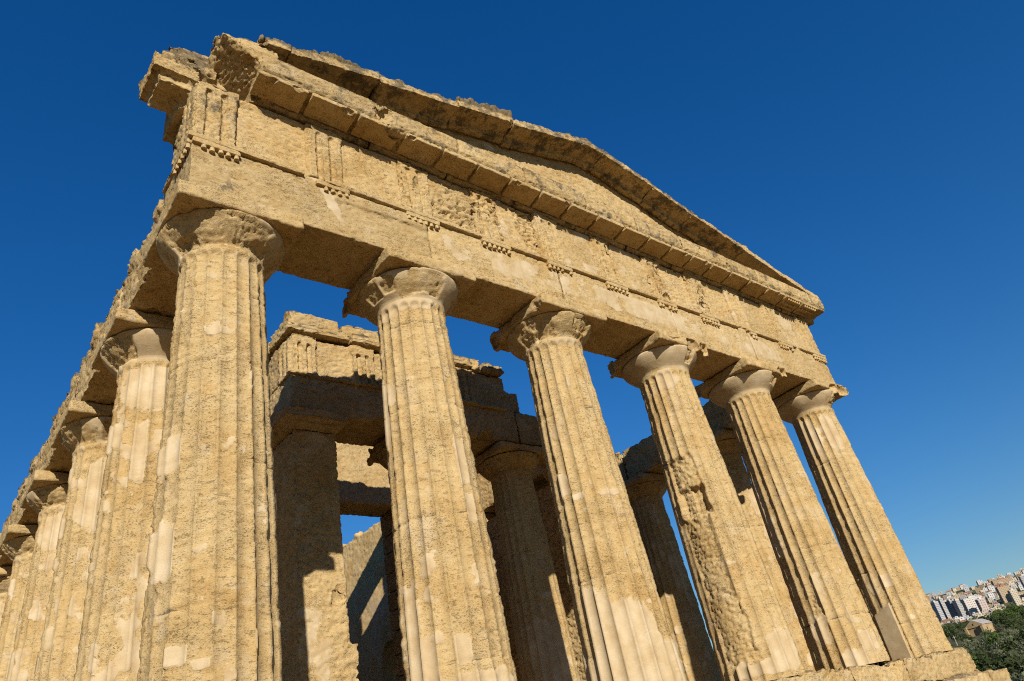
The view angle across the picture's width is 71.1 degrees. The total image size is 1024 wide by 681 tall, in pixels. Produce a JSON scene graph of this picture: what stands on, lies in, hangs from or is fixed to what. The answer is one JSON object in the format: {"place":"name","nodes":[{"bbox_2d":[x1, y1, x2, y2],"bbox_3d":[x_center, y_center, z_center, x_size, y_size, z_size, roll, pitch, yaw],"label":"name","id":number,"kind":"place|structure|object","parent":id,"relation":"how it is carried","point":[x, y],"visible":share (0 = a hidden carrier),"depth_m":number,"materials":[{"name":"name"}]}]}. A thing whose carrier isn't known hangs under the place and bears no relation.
{"place":"outdoors","nodes":[
{"label":"outdoors","id":0,"kind":"place"},
{"bbox_2d":[0,33,1011,680],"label":"ancient temple","id":1,"kind":"structure","parent":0,"point":[208,465],"depth_m":12.63,"materials":[{"name":"beige stone"}]},
{"bbox_2d":[0,0,1023,647],"label":"sky","id":2,"kind":"structure","parent":0,"point":[869,152],"materials":[{"name":"blue"}]},
{"bbox_2d":[719,576,1023,670],"bbox_3d":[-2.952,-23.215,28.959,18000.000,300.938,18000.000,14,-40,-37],"label":"ground","id":3,"kind":"structure","parent":0,"point":[952,643],"depth_m":1394.00,"materials":[{"name":"green plant"}]},
{"bbox_2d":[930,600,945,622],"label":"apartment tower","id":4,"kind":"structure","parent":3,"relation":"on","point":[938,611],"depth_m":1332.57,"materials":[{"name":"white concrete"}]},
{"bbox_2d":[936,597,950,618],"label":"apartment tower","id":5,"kind":"structure","parent":3,"relation":"on","point":[942,604],"depth_m":1340.18,"materials":[{"name":"white concrete"}]},
{"bbox_2d":[942,625,951,636],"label":"broadleaf tree","id":6,"kind":"object","parent":3,"relation":"on","point":[947,633],"visible":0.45,"depth_m":407.07,"materials":[{"name":"green plant"}]},
{"bbox_2d":[945,599,958,617],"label":"apartment tower","id":7,"kind":"structure","parent":3,"relation":"on","point":[951,608],"depth_m":1342.18,"materials":[{"name":"grey concrete"}]},
{"bbox_2d":[947,624,958,642],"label":"broadleaf tree","id":8,"kind":"object","parent":3,"relation":"on","point":[952,630],"visible":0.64,"depth_m":425.11,"materials":[{"name":"green plant"}]},
{"bbox_2d":[951,631,962,644],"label":"broadleaf tree","id":9,"kind":"object","parent":3,"relation":"on","point":[955,636],"visible":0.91,"depth_m":396.71,"materials":[{"name":"green plant"}]},
{"bbox_2d":[952,598,966,617],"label":"apartment tower","id":10,"kind":"structure","parent":3,"relation":"on","point":[958,607],"depth_m":1324.07,"materials":[{"name":"white concrete"}]},
{"bbox_2d":[959,623,966,631],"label":"broadleaf tree","id":11,"kind":"object","parent":3,"relation":"on","point":[961,627],"visible":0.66,"depth_m":560.10,"materials":[{"name":"green plant"}]},
{"bbox_2d":[958,633,974,644],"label":"broadleaf tree","id":12,"kind":"object","parent":3,"relation":"on","point":[964,636],"visible":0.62,"depth_m":341.31,"materials":[{"name":"green plant"}]},
{"bbox_2d":[959,639,975,649],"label":"olive tree","id":13,"kind":"object","parent":3,"relation":"on","point":[965,643],"visible":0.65,"depth_m":273.34,"materials":[{"name":"green plant"}]},
{"bbox_2d":[960,618,974,626],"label":"pine tree","id":14,"kind":"object","parent":3,"relation":"on","point":[967,622],"visible":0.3,"depth_m":581.78,"materials":[{"name":"green plant"}]},
{"bbox_2d":[960,595,981,616],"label":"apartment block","id":15,"kind":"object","parent":3,"relation":"on","point":[969,604],"visible":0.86,"depth_m":1341.04,"materials":[{"name":"white concrete"}]},
{"bbox_2d":[966,646,978,653],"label":"olive tree","id":16,"kind":"object","parent":3,"relation":"on","point":[971,649],"visible":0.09,"depth_m":238.93,"materials":[{"name":"green plant"}]},
{"bbox_2d":[969,648,988,655],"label":"broadleaf tree","id":17,"kind":"object","parent":3,"relation":"on","point":[979,649],"visible":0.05,"depth_m":148.09,"materials":[{"name":"green plant"}]},
{"bbox_2d":[964,619,994,636],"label":"house","id":18,"kind":"structure","parent":3,"relation":"on","point":[975,627],"depth_m":460.86,"materials":[{"name":"stone"}]},
{"bbox_2d":[972,640,986,650],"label":"olive tree","id":19,"kind":"object","parent":3,"relation":"on","point":[976,644],"visible":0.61,"depth_m":261.76,"materials":[{"name":"green plant"}]},
{"bbox_2d":[976,580,982,584],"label":"town house","id":20,"kind":"structure","parent":3,"relation":"on","point":[979,582],"depth_m":1791.02,"materials":[{"name":"white concrete"}]},
{"bbox_2d":[975,597,989,611],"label":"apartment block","id":21,"kind":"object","parent":3,"relation":"on","point":[981,603],"visible":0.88,"depth_m":1311.77,"materials":[{"name":"concrete"}]},
{"bbox_2d":[978,635,988,647],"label":"olive tree","id":22,"kind":"object","parent":3,"relation":"on","point":[981,641],"visible":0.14,"depth_m":254.93,"materials":[{"name":"green plant"}]},
{"bbox_2d":[965,648,1004,670],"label":"pine tree","id":23,"kind":"object","parent":3,"relation":"on","point":[975,657],"visible":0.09,"depth_m":129.57,"materials":[{"name":"green plant"}]},
{"bbox_2d":[979,630,990,638],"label":"olive tree","id":24,"kind":"object","parent":3,"relation":"on","point":[983,631],"visible":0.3,"depth_m":334.21,"materials":[{"name":"green plant"}]},
{"bbox_2d":[983,640,990,651],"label":"olive tree","id":25,"kind":"object","parent":3,"relation":"on","point":[988,649],"visible":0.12,"depth_m":245.12,"materials":[{"name":"green plant"}]},
{"bbox_2d":[987,592,994,598],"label":"town house","id":26,"kind":"structure","parent":3,"relation":"on","point":[989,595],"depth_m":1506.64,"materials":[{"name":"white concrete"}]},
{"bbox_2d":[987,586,994,591],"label":"town house","id":27,"kind":"structure","parent":3,"relation":"on","point":[992,588],"depth_m":1602.20,"materials":[{"name":"white concrete"}]},
{"bbox_2d":[987,606,1005,623],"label":"pine tree","id":28,"kind":"object","parent":3,"relation":"on","point":[997,612],"visible":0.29,"depth_m":521.28,"materials":[{"name":"green plant"}]},
{"bbox_2d":[972,649,1023,680],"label":"broadleaf tree","id":29,"kind":"object","parent":3,"relation":"on","point":[1009,665],"visible":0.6,"depth_m":90.41,"materials":[{"name":"green plant"}]},
{"bbox_2d":[994,623,1005,632],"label":"olive tree","id":30,"kind":"object","parent":3,"relation":"on","point":[998,626],"visible":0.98,"depth_m":384.40,"materials":[{"name":"green plant"}]},
{"bbox_2d":[982,628,1018,647],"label":"pine tree","id":31,"kind":"object","parent":3,"relation":"on","point":[992,638],"visible":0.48,"depth_m":235.73,"materials":[{"name":"green plant"}]},
{"bbox_2d":[991,577,1011,585],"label":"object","id":32,"kind":"structure","parent":3,"relation":"on","point":[1001,579],"depth_m":1649.54,"materials":[{"name":"concrete"}]},
{"bbox_2d":[993,612,1010,629],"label":"broadleaf tree","id":33,"kind":"object","parent":3,"relation":"on","point":[997,620],"visible":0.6,"depth_m":398.48,"materials":[{"name":"green plant"}]},
{"bbox_2d":[995,584,1011,602],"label":"apartment building","id":34,"kind":"structure","parent":3,"relation":"on","point":[1002,592],"depth_m":1426.09,"materials":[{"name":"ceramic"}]},
{"bbox_2d":[992,609,1014,617],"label":"pine tree","id":35,"kind":"object","parent":3,"relation":"on","point":[1010,612],"visible":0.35,"depth_m":482.79,"materials":[{"name":"green plant"}]},
{"bbox_2d":[989,649,1018,664],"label":"olive tree","id":36,"kind":"object","parent":3,"relation":"on","point":[998,652],"visible":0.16,"depth_m":154.04,"materials":[{"name":"green plant"}]},
{"bbox_2d":[993,636,1016,651],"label":"olive tree","id":37,"kind":"object","parent":3,"relation":"on","point":[996,644],"visible":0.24,"depth_m":214.69,"materials":[{"name":"green plant"}]},
{"bbox_2d":[996,633,1023,652],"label":"broadleaf tree","id":38,"kind":"object","parent":3,"relation":"on","point":[1009,646],"visible":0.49,"depth_m":195.25,"materials":[{"name":"green plant"}]},
{"bbox_2d":[1002,627,1018,633],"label":"olive tree","id":39,"kind":"object","parent":3,"relation":"on","point":[1014,629],"visible":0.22,"depth_m":299.93,"materials":[{"name":"green plant"}]},
{"bbox_2d":[1003,618,1020,630],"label":"broadleaf tree","id":40,"kind":"object","parent":3,"relation":"on","point":[1012,624],"visible":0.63,"depth_m":337.34,"materials":[{"name":"green plant"}]},
{"bbox_2d":[1005,630,1018,637],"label":"olive tree","id":41,"kind":"object","parent":3,"relation":"on","point":[1009,632],"visible":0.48,"depth_m":291.28,"materials":[{"name":"green plant"}]},
{"bbox_2d":[1005,603,1021,617],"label":"pine tree","id":42,"kind":"object","parent":3,"relation":"on","point":[1014,609],"visible":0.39,"depth_m":509.00,"materials":[{"name":"green plant"}]},
{"bbox_2d":[1007,588,1021,605],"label":"apartment block","id":43,"kind":"structure","parent":3,"relation":"on","point":[1014,596],"depth_m":1336.46,"materials":[{"name":"beige concrete"}]},
{"bbox_2d":[1009,617,1021,624],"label":"broadleaf tree","id":44,"kind":"object","parent":3,"relation":"on","point":[1014,619],"visible":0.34,"depth_m":372.96,"materials":[{"name":"green plant"}]},
{"bbox_2d":[1010,670,1023,680],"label":"olive tree","id":45,"kind":"object","parent":3,"relation":"on","point":[1015,678],"visible":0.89,"depth_m":78.66,"materials":[{"name":"green plant"}]},
{"bbox_2d":[1012,639,1023,654],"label":"olive tree","id":46,"kind":"object","parent":3,"relation":"on","point":[1017,649],"visible":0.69,"depth_m":172.47,"materials":[{"name":"green plant"}]},
{"bbox_2d":[1013,612,1023,625],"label":"broadleaf tree","id":47,"kind":"object","parent":3,"relation":"on","point":[1015,615],"visible":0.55,"depth_m":424.60,"materials":[{"name":"green plant"}]},
{"bbox_2d":[1017,619,1023,626],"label":"broadleaf tree","id":48,"kind":"object","parent":3,"relation":"on","point":[1022,620],"visible":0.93,"depth_m":315.70,"materials":[{"name":"green plant"}]},
{"bbox_2d":[1018,574,1023,587],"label":"apartment tower","id":49,"kind":"structure","parent":3,"relation":"on","point":[1021,578],"depth_m":1385.62,"materials":[{"name":"white concrete"}]},
{"bbox_2d":[1018,629,1023,638],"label":"broadleaf tree","id":50,"kind":"object","parent":3,"relation":"on","point":[1021,632],"visible":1,"depth_m":152.73,"materials":[{"name":"green plant"}]}
]}

